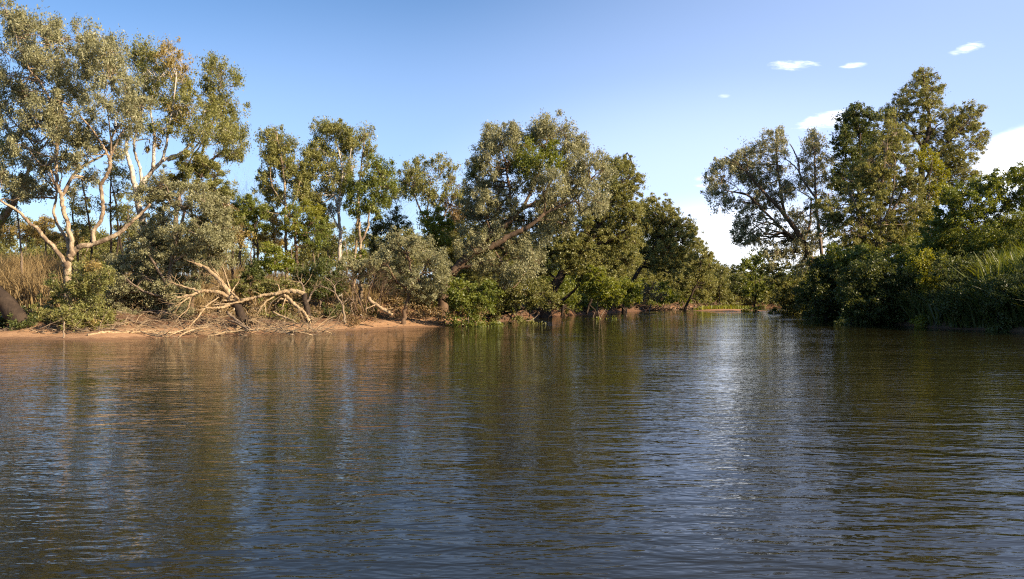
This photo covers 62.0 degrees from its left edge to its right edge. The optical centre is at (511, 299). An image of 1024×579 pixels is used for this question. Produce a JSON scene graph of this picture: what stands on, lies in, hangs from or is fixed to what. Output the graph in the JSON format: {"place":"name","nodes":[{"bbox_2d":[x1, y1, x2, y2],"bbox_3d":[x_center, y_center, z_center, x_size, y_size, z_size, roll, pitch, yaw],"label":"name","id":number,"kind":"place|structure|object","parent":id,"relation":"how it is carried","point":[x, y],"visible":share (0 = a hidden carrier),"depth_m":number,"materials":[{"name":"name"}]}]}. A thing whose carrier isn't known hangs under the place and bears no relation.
{"place":"outdoors","nodes":[
{"label":"outdoors","id":0,"kind":"place"},
{"bbox_2d":[0,308,1023,578],"bbox_3d":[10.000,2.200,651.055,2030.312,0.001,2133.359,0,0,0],"label":"river water","id":1,"kind":"structure","parent":0,"point":[680,444],"depth_m":12.28,"materials":[{"name":"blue liquid"}]},
{"bbox_2d":[548,304,574,319],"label":"bank root","id":2,"kind":"object","parent":1,"relation":"in","point":[562,311],"visible":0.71,"depth_m":92.93,"materials":[{"name":"brown plant"}]},
{"bbox_2d":[584,299,596,315],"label":"bank root","id":3,"kind":"object","parent":1,"relation":"in","point":[590,302],"visible":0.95,"depth_m":105.92,"materials":[{"name":"brown plant"}]},
{"bbox_2d":[0,284,1023,339],"bbox_3d":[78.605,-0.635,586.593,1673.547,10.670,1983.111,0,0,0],"label":"river bank","id":4,"kind":"structure","parent":0,"point":[24,334],"depth_m":58.54,"materials":[{"name":"beige soil"}]},
{"bbox_2d":[0,286,28,326],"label":"leaning trunk","id":5,"kind":"object","parent":4,"relation":"on","point":[9,303],"visible":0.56,"depth_m":50.77,"materials":[{"name":"brown plant"}]},
{"bbox_2d":[1,172,29,280],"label":"sapling","id":6,"kind":"object","parent":4,"relation":"on","point":[6,195],"visible":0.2,"depth_m":60.00,"materials":[{"name":"green plant"}]},
{"bbox_2d":[0,117,37,249],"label":"gum tree","id":7,"kind":"object","parent":4,"relation":"on","point":[5,216],"visible":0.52,"depth_m":59.94,"materials":[{"name":"green plant"}]},
{"bbox_2d":[0,304,41,330],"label":"undergrowth","id":8,"kind":"object","parent":4,"relation":"on","point":[14,323],"visible":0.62,"depth_m":50.38,"materials":[{"name":"green plant"}]},
{"bbox_2d":[0,214,65,254],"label":"sapling","id":9,"kind":"object","parent":4,"relation":"on","point":[28,230],"visible":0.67,"depth_m":79.51,"materials":[{"name":"green plant"}]},
{"bbox_2d":[58,197,90,261],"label":"sapling","id":10,"kind":"object","parent":4,"relation":"on","point":[77,239],"visible":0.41,"depth_m":77.96,"materials":[{"name":"green plant"}]},
{"bbox_2d":[27,253,128,330],"bbox_3d":[-26.450,-0.205,51.671,6.599,5.276,5.506,0,0,0],"label":"shrub","id":11,"kind":"object","parent":4,"relation":"on","point":[81,284],"visible":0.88,"depth_m":50.97,"materials":[{"name":"green plant"}]},
{"bbox_2d":[0,0,157,311],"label":"gum tree","id":12,"kind":"object","parent":4,"relation":"on","point":[53,120],"visible":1,"depth_m":53.89,"materials":[{"name":"green plant"}]},
{"bbox_2d":[113,120,118,131],"bbox_3d":[-25.198,-11.084,54.240,0.296,0.825,0.270,0,0,41],"label":"perched eagle","id":13,"kind":"object","parent":12,"relation":"on","point":[115,125],"visible":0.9,"depth_m":54.16,"materials":[{"name":"grey"}]},
{"bbox_2d":[61,175,100,274],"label":"sapling","id":14,"kind":"object","parent":4,"relation":"on","point":[82,227],"visible":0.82,"depth_m":71.97,"materials":[{"name":"green plant"}]},
{"bbox_2d":[93,162,136,259],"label":"sapling","id":15,"kind":"object","parent":4,"relation":"on","point":[117,171],"visible":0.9,"depth_m":73.95,"materials":[{"name":"green plant"}]},
{"bbox_2d":[103,159,136,263],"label":"sapling","id":16,"kind":"object","parent":4,"relation":"on","point":[124,210],"visible":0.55,"depth_m":75.95,"materials":[{"name":"green plant"}]},
{"bbox_2d":[71,304,176,338],"bbox_3d":[-21.854,1.924,49.239,8.269,4.089,4.835,0,0,30],"label":"driftwood branch","id":17,"kind":"object","parent":4,"relation":"on","point":[127,331],"visible":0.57,"depth_m":49.54,"materials":[{"name":"brown wood"}]},
{"bbox_2d":[70,165,182,259],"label":"bare tree","id":18,"kind":"object","parent":4,"relation":"on","point":[117,248],"visible":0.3,"depth_m":82.04,"materials":[{"name":"brown plant"}]},
{"bbox_2d":[107,204,146,251],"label":"sapling","id":19,"kind":"object","parent":4,"relation":"on","point":[130,233],"visible":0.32,"depth_m":83.85,"materials":[{"name":"green plant"}]},
{"bbox_2d":[113,304,162,329],"bbox_3d":[-23.308,1.361,52.709,6.588,3.496,3.765,0,0,18],"label":"driftwood branch","id":20,"kind":"object","parent":4,"relation":"on","point":[133,319],"visible":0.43,"depth_m":52.55,"materials":[{"name":"grey wood"}]},
{"bbox_2d":[91,165,244,319],"bbox_3d":[-23.327,-3.490,58.746,11.748,11.459,7.599,0,0,13],"label":"paperbark tree","id":21,"kind":"object","parent":4,"relation":"on","point":[141,282],"visible":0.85,"depth_m":57.38,"materials":[{"name":"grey plant"}]},
{"bbox_2d":[116,28,241,305],"bbox_3d":[-24.780,-9.701,63.528,10.667,20.758,7.415,0,0,15],"label":"gum tree","id":22,"kind":"object","parent":4,"relation":"on","point":[178,115],"visible":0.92,"depth_m":62.10,"materials":[{"name":"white plant"}]},
{"bbox_2d":[22,291,340,335],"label":"dead branches","id":23,"kind":"object","parent":4,"relation":"on","point":[283,327],"visible":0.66,"depth_m":54.02,"materials":[{"name":"brown wood"}]},
{"bbox_2d":[26,298,358,337],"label":"dead branches","id":24,"kind":"object","parent":4,"relation":"on","point":[276,331],"visible":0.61,"depth_m":53.20,"materials":[{"name":"brown wood"}]},
{"bbox_2d":[147,141,239,308],"bbox_3d":[-22.186,-4.914,60.379,7.073,12.252,5.385,0,0,0],"label":"broadleaf tree","id":25,"kind":"object","parent":4,"relation":"on","point":[201,165],"visible":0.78,"depth_m":59.52,"materials":[{"name":"green plant"}]},
{"bbox_2d":[0,247,389,313],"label":"straw grass","id":26,"kind":"structure","parent":4,"relation":"on","point":[11,284],"depth_m":63.66,"materials":[{"name":"beige plant"}]},
{"bbox_2d":[152,306,238,336],"bbox_3d":[-19.065,1.969,51.374,6.045,3.761,3.572,0,0,0],"label":"driftwood branch","id":27,"kind":"object","parent":4,"relation":"on","point":[185,331],"visible":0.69,"depth_m":51.27,"materials":[{"name":"brown wood"}]},
{"bbox_2d":[183,285,229,329],"bbox_3d":[-19.540,0.852,53.706,3.425,3.670,1.757,0,0,-37],"label":"fallen branch","id":28,"kind":"object","parent":4,"relation":"on","point":[217,307],"visible":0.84,"depth_m":53.87,"materials":[{"name":"brown wood"}]},
{"bbox_2d":[172,49,254,280],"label":"gum tree","id":29,"kind":"object","parent":4,"relation":"on","point":[209,87],"visible":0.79,"depth_m":65.97,"materials":[{"name":"green plant"}]},
{"bbox_2d":[161,251,268,329],"bbox_3d":[-18.977,-0.246,55.263,7.755,6.592,4.744,0,0,0],"label":"dead tree","id":30,"kind":"object","parent":4,"relation":"on","point":[238,307],"visible":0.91,"depth_m":55.30,"materials":[{"name":"beige wood"}]},
{"bbox_2d":[201,178,233,258],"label":"sapling","id":31,"kind":"object","parent":4,"relation":"on","point":[217,204],"visible":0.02,"depth_m":80.62,"materials":[{"name":"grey plant"}]},
{"bbox_2d":[0,211,435,283],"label":"woodland","id":32,"kind":"object","parent":4,"relation":"on","point":[305,257],"visible":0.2,"depth_m":107.49,"materials":[{"name":"green plant"}]},
{"bbox_2d":[206,201,256,278],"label":"broadleaf tree","id":33,"kind":"object","parent":4,"relation":"on","point":[241,237],"visible":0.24,"depth_m":67.84,"materials":[{"name":"green plant"}]},
{"bbox_2d":[0,302,466,336],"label":"stick litter","id":34,"kind":"object","parent":4,"relation":"on","point":[41,331],"visible":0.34,"depth_m":55.54,"materials":[{"name":"brown wood"}]},
{"bbox_2d":[208,325,270,335],"bbox_3d":[-17.047,1.966,52.528,4.837,1.208,1.629,0,0,-35],"label":"driftwood log","id":35,"kind":"object","parent":4,"relation":"on","point":[223,332],"visible":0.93,"depth_m":52.69,"materials":[{"name":"brown wood"}]},
{"bbox_2d":[228,198,261,267],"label":"sapling","id":36,"kind":"object","parent":4,"relation":"on","point":[235,203],"visible":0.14,"depth_m":81.63,"materials":[{"name":"green plant"}]},
{"bbox_2d":[226,311,266,333],"bbox_3d":[-16.979,1.776,53.688,3.869,2.134,2.040,0,0,19],"label":"log","id":37,"kind":"object","parent":4,"relation":"on","point":[237,321],"visible":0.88,"depth_m":53.90,"materials":[{"name":"grey wood"}]},
{"bbox_2d":[6,259,487,317],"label":"undergrowth","id":38,"kind":"object","parent":4,"relation":"on","point":[434,303],"visible":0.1,"depth_m":77.93,"materials":[{"name":"green plant"}]},
{"bbox_2d":[17,275,486,327],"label":"undergrowth","id":39,"kind":"object","parent":4,"relation":"on","point":[431,311],"visible":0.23,"depth_m":66.73,"materials":[{"name":"brown plant"}]},
{"bbox_2d":[223,169,281,268],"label":"bare tree","id":40,"kind":"object","parent":4,"relation":"on","point":[250,210],"visible":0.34,"depth_m":83.61,"materials":[{"name":"brown wood"}]},
{"bbox_2d":[236,257,270,313],"bbox_3d":[-19.482,-0.845,64.358,2.414,4.708,3.287,0,0,0],"label":"shrub","id":41,"kind":"object","parent":4,"relation":"on","point":[257,272],"visible":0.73,"depth_m":64.01,"materials":[{"name":"green plant"}]},
{"bbox_2d":[232,193,275,259],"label":"broadleaf tree","id":42,"kind":"object","parent":4,"relation":"on","point":[247,204],"visible":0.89,"depth_m":73.93,"materials":[{"name":"green plant"}]},
{"bbox_2d":[230,168,286,259],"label":"bare tree","id":43,"kind":"object","parent":4,"relation":"on","point":[259,204],"visible":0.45,"depth_m":85.40,"materials":[{"name":"plant"}]},
{"bbox_2d":[199,271,322,332],"bbox_3d":[-16.441,0.068,55.732,8.245,4.986,3.229,0,0,-21],"label":"fallen tree","id":44,"kind":"object","parent":4,"relation":"on","point":[305,306],"visible":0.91,"depth_m":55.99,"materials":[{"name":"beige wood"}]},
{"bbox_2d":[228,273,309,322],"bbox_3d":[-17.953,-0.056,62.483,6.021,3.957,3.969,0,0,0],"label":"shrub","id":45,"kind":"object","parent":4,"relation":"on","point":[264,287],"visible":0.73,"depth_m":62.22,"materials":[{"name":"green plant"}]},
{"bbox_2d":[257,204,289,278],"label":"sapling","id":46,"kind":"object","parent":4,"relation":"on","point":[275,220],"visible":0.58,"depth_m":83.90,"materials":[{"name":"green plant"}]},
{"bbox_2d":[247,311,303,328],"bbox_3d":[-15.226,1.362,54.945,3.655,1.311,1.024,0,0,11],"label":"log","id":47,"kind":"object","parent":4,"relation":"on","point":[282,316],"visible":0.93,"depth_m":54.97,"materials":[{"name":"brown wood"}]},
{"bbox_2d":[256,240,296,314],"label":"shrub","id":48,"kind":"object","parent":4,"relation":"on","point":[268,261],"visible":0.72,"depth_m":65.62,"materials":[{"name":"green plant"}]},
{"bbox_2d":[250,124,315,278],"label":"gum tree","id":49,"kind":"object","parent":4,"relation":"on","point":[271,154],"visible":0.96,"depth_m":76.07,"materials":[{"name":"green plant"}]},
{"bbox_2d":[276,197,334,294],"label":"wattle tree","id":50,"kind":"object","parent":4,"relation":"on","point":[313,214],"visible":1,"depth_m":72.86,"materials":[{"name":"green plant"}]},
{"bbox_2d":[285,254,351,318],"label":"shrub","id":51,"kind":"object","parent":4,"relation":"on","point":[319,270],"visible":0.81,"depth_m":65.75,"materials":[{"name":"green plant"}]},
{"bbox_2d":[310,214,338,278],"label":"sapling","id":52,"kind":"object","parent":4,"relation":"on","point":[335,239],"visible":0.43,"depth_m":85.93,"materials":[{"name":"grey plant"}]},
{"bbox_2d":[294,115,362,301],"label":"gum tree","id":53,"kind":"object","parent":4,"relation":"on","point":[344,134],"visible":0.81,"depth_m":77.88,"materials":[{"name":"green plant"}]},
{"bbox_2d":[316,275,355,326],"bbox_3d":[-12.222,0.223,59.691,4.130,4.971,2.190,0,0,-7],"label":"bare shrub","id":54,"kind":"object","parent":4,"relation":"on","point":[341,303],"visible":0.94,"depth_m":59.97,"materials":[{"name":"grey wood"}]},
{"bbox_2d":[333,254,376,313],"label":"shrub","id":55,"kind":"object","parent":4,"relation":"on","point":[353,262],"visible":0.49,"depth_m":68.60,"materials":[{"name":"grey plant"}]},
{"bbox_2d":[351,248,367,315],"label":"shrub","id":56,"kind":"object","parent":4,"relation":"on","point":[362,251],"visible":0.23,"depth_m":72.19,"materials":[{"name":"green plant"}]},
{"bbox_2d":[323,250,408,315],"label":"thicket","id":57,"kind":"object","parent":4,"relation":"on","point":[358,298],"visible":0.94,"depth_m":65.97,"materials":[{"name":"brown plant"}]},
{"bbox_2d":[352,121,380,287],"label":"gum tree","id":58,"kind":"object","parent":4,"relation":"on","point":[366,137],"visible":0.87,"depth_m":79.93,"materials":[{"name":"green plant"}]},
{"bbox_2d":[338,150,401,304],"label":"gum tree","id":59,"kind":"object","parent":4,"relation":"on","point":[381,180],"visible":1,"depth_m":74.87,"materials":[{"name":"green plant"}]},
{"bbox_2d":[365,297,392,315],"bbox_3d":[-9.905,0.589,63.578,2.639,1.691,2.262,0,0,12],"label":"log","id":60,"kind":"object","parent":4,"relation":"on","point":[377,305],"visible":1,"depth_m":64.14,"materials":[{"name":"brown wood"}]},
{"bbox_2d":[347,187,413,274],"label":"broadleaf tree","id":61,"kind":"object","parent":4,"relation":"on","point":[375,228],"visible":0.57,"depth_m":81.52,"materials":[{"name":"green plant"}]},
{"bbox_2d":[386,198,412,254],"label":"bare tree","id":62,"kind":"object","parent":4,"relation":"on","point":[401,214],"visible":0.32,"depth_m":90.32,"materials":[{"name":"plant"}]},
{"bbox_2d":[353,225,454,323],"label":"paperbark tree","id":63,"kind":"object","parent":4,"relation":"on","point":[414,243],"visible":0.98,"depth_m":68.88,"materials":[{"name":"green plant"}]},
{"bbox_2d":[396,151,466,279],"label":"gum tree","id":64,"kind":"object","parent":4,"relation":"on","point":[411,174],"visible":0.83,"depth_m":87.97,"materials":[{"name":"green plant"}]},
{"bbox_2d":[416,203,458,304],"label":"broadleaf tree","id":65,"kind":"object","parent":4,"relation":"on","point":[428,221],"visible":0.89,"depth_m":79.76,"materials":[{"name":"green plant"}]},
{"bbox_2d":[441,273,506,326],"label":"shrub","id":66,"kind":"object","parent":4,"relation":"on","point":[456,292],"visible":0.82,"depth_m":69.87,"materials":[{"name":"green plant"}]},
{"bbox_2d":[484,293,544,320],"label":"drooping limb","id":67,"kind":"object","parent":4,"relation":"on","point":[490,315],"visible":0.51,"depth_m":80.74,"materials":[{"name":"green plant"}]},
{"bbox_2d":[484,275,563,323],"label":"shrub","id":68,"kind":"object","parent":4,"relation":"on","point":[514,296],"visible":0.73,"depth_m":79.30,"materials":[{"name":"green plant"}]},
{"bbox_2d":[437,108,619,317],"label":"gum tree","id":69,"kind":"object","parent":4,"relation":"on","point":[477,246],"visible":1,"depth_m":75.84,"materials":[{"name":"green plant"}]},
{"bbox_2d":[439,205,708,309],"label":"undergrowth","id":70,"kind":"object","parent":4,"relation":"on","point":[658,276],"visible":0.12,"depth_m":101.71,"materials":[{"name":"green plant"}]},
{"bbox_2d":[530,152,650,317],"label":"broadleaf tree","id":71,"kind":"object","parent":4,"relation":"on","point":[573,252],"visible":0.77,"depth_m":103.59,"materials":[{"name":"green plant"}]},
{"bbox_2d":[483,262,716,313],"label":"undergrowth","id":72,"kind":"object","parent":4,"relation":"on","point":[567,285],"visible":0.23,"depth_m":127.20,"materials":[{"name":"green plant"}]},
{"bbox_2d":[575,265,626,318],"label":"shrub","id":73,"kind":"object","parent":4,"relation":"on","point":[602,284],"visible":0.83,"depth_m":99.96,"materials":[{"name":"green plant"}]},
{"bbox_2d":[487,298,721,321],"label":"root litter","id":74,"kind":"object","parent":4,"relation":"on","point":[667,307],"visible":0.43,"depth_m":166.14,"materials":[{"name":"brown plant"}]},
{"bbox_2d":[613,274,645,315],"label":"shrub","id":75,"kind":"object","parent":4,"relation":"on","point":[628,286],"visible":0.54,"depth_m":115.60,"materials":[{"name":"green plant"}]},
{"bbox_2d":[637,281,668,314],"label":"shrub","id":76,"kind":"object","parent":4,"relation":"on","point":[647,289],"visible":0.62,"depth_m":128.10,"materials":[{"name":"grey plant"}]},
{"bbox_2d":[621,192,703,312],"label":"broadleaf tree","id":77,"kind":"object","parent":4,"relation":"on","point":[662,230],"visible":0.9,"depth_m":139.30,"materials":[{"name":"green plant"}]},
{"bbox_2d":[655,279,683,312],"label":"shrub","id":78,"kind":"object","parent":4,"relation":"on","point":[669,292],"visible":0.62,"depth_m":137.73,"materials":[{"name":"green plant"}]},
{"bbox_2d":[665,236,720,310],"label":"broadleaf tree","id":79,"kind":"object","parent":4,"relation":"on","point":[703,280],"visible":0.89,"depth_m":164.69,"materials":[{"name":"green plant"}]},
{"bbox_2d":[653,304,760,309],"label":"sandbar plants","id":80,"kind":"object","parent":4,"relation":"on","point":[703,307],"visible":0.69,"depth_m":174.56,"materials":[{"name":"green plant"}]},
{"bbox_2d":[423,217,991,289],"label":"woodland","id":81,"kind":"object","parent":4,"relation":"on","point":[550,263],"visible":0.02,"depth_m":183.47,"materials":[{"name":"green plant"}]},
{"bbox_2d":[708,263,732,305],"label":"broadleaf tree","id":82,"kind":"object","parent":4,"relation":"on","point":[722,280],"visible":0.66,"depth_m":215.20,"materials":[{"name":"green plant"}]},
{"bbox_2d":[727,262,748,302],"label":"broadleaf tree","id":83,"kind":"object","parent":4,"relation":"on","point":[736,280],"visible":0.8,"depth_m":222.42,"materials":[{"name":"green plant"}]},
{"bbox_2d":[688,269,798,307],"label":"undergrowth","id":84,"kind":"object","parent":4,"relation":"on","point":[733,299],"visible":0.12,"depth_m":226.21,"materials":[{"name":"green plant"}]},
{"bbox_2d":[739,248,774,311],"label":"shrub","id":85,"kind":"object","parent":4,"relation":"on","point":[748,291],"visible":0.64,"depth_m":150.13,"materials":[{"name":"green plant"}]},
{"bbox_2d":[740,250,777,305],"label":"broadleaf tree","id":86,"kind":"object","parent":4,"relation":"on","point":[748,273],"visible":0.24,"depth_m":228.49,"materials":[{"name":"green plant"}]},
{"bbox_2d":[700,125,834,276],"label":"gum tree","id":87,"kind":"object","parent":4,"relation":"on","point":[803,248],"visible":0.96,"depth_m":117.82,"materials":[{"name":"green plant"}]},
{"bbox_2d":[757,258,806,313],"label":"shrub","id":88,"kind":"object","parent":4,"relation":"on","point":[785,297],"visible":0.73,"depth_m":130.27,"materials":[{"name":"green plant"}]},
{"bbox_2d":[781,126,844,256],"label":"gum tree","id":89,"kind":"object","parent":4,"relation":"on","point":[814,147],"visible":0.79,"depth_m":115.97,"materials":[{"name":"green plant"}]},
{"bbox_2d":[790,256,848,318],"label":"shrub","id":90,"kind":"object","parent":4,"relation":"on","point":[820,281],"visible":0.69,"depth_m":97.75,"materials":[{"name":"green plant"}]},
{"bbox_2d":[825,100,900,232],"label":"broadleaf tree","id":91,"kind":"object","parent":4,"relation":"on","point":[853,115],"visible":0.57,"depth_m":107.37,"materials":[{"name":"green plant"}]},
{"bbox_2d":[817,241,912,321],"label":"shrub","id":92,"kind":"object","parent":4,"relation":"on","point":[833,251],"visible":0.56,"depth_m":83.66,"materials":[{"name":"green plant"}]},
{"bbox_2d":[803,106,940,258],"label":"gum tree","id":93,"kind":"object","parent":4,"relation":"on","point":[890,223],"visible":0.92,"depth_m":95.35,"materials":[{"name":"green plant"}]},
{"bbox_2d":[831,250,923,324],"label":"shrub","id":94,"kind":"object","parent":4,"relation":"on","point":[868,302],"visible":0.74,"depth_m":76.40,"materials":[{"name":"green plant"}]},
{"bbox_2d":[778,189,1023,309],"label":"undergrowth","id":95,"kind":"object","parent":4,"relation":"on","point":[982,242],"visible":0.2,"depth_m":75.59,"materials":[{"name":"green plant"}]},
{"bbox_2d":[779,248,1023,330],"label":"undergrowth","id":96,"kind":"object","parent":4,"relation":"on","point":[940,308],"visible":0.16,"depth_m":65.06,"materials":[{"name":"green plant"}]},
{"bbox_2d":[806,273,1023,328],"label":"reeds","id":97,"kind":"object","parent":4,"relation":"on","point":[913,307],"visible":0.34,"depth_m":64.44,"materials":[{"name":"green plant"}]},
{"bbox_2d":[900,247,947,326],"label":"shrub","id":98,"kind":"object","parent":4,"relation":"on","point":[917,263],"visible":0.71,"depth_m":69.63,"materials":[{"name":"green plant"}]},
{"bbox_2d":[908,143,952,248],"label":"broadleaf tree","id":99,"kind":"object","parent":4,"relation":"on","point":[934,167],"visible":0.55,"depth_m":98.75,"materials":[{"name":"green plant"}]},
{"bbox_2d":[877,64,991,239],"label":"gum tree","id":100,"kind":"object","parent":4,"relation":"on","point":[957,165],"visible":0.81,"depth_m":119.74,"materials":[{"name":"green plant"}]},
{"bbox_2d":[926,247,1006,320],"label":"shrub","id":101,"kind":"object","parent":4,"relation":"on","point":[937,265],"visible":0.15,"depth_m":67.48,"materials":[{"name":"green plant"}]},
{"bbox_2d":[928,161,1023,259],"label":"broadleaf tree","id":102,"kind":"object","parent":4,"relation":"on","point":[953,200],"visible":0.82,"depth_m":75.43,"materials":[{"name":"green plant"}]},
{"bbox_2d":[949,240,1023,294],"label":"reeds","id":103,"kind":"object","parent":4,"relation":"on","point":[998,263],"visible":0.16,"depth_m":64.42,"materials":[{"name":"green plant"}]},
{"bbox_2d":[977,273,1023,331],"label":"shrub","id":104,"kind":"object","parent":4,"relation":"on","point":[1005,320],"visible":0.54,"depth_m":59.40,"materials":[{"name":"green plant"}]},
{"bbox_2d":[0,0,1023,288],"label":"sky","id":105,"kind":"structure","parent":0,"point":[670,85],"materials":[{"name":"blue"}]}
]}

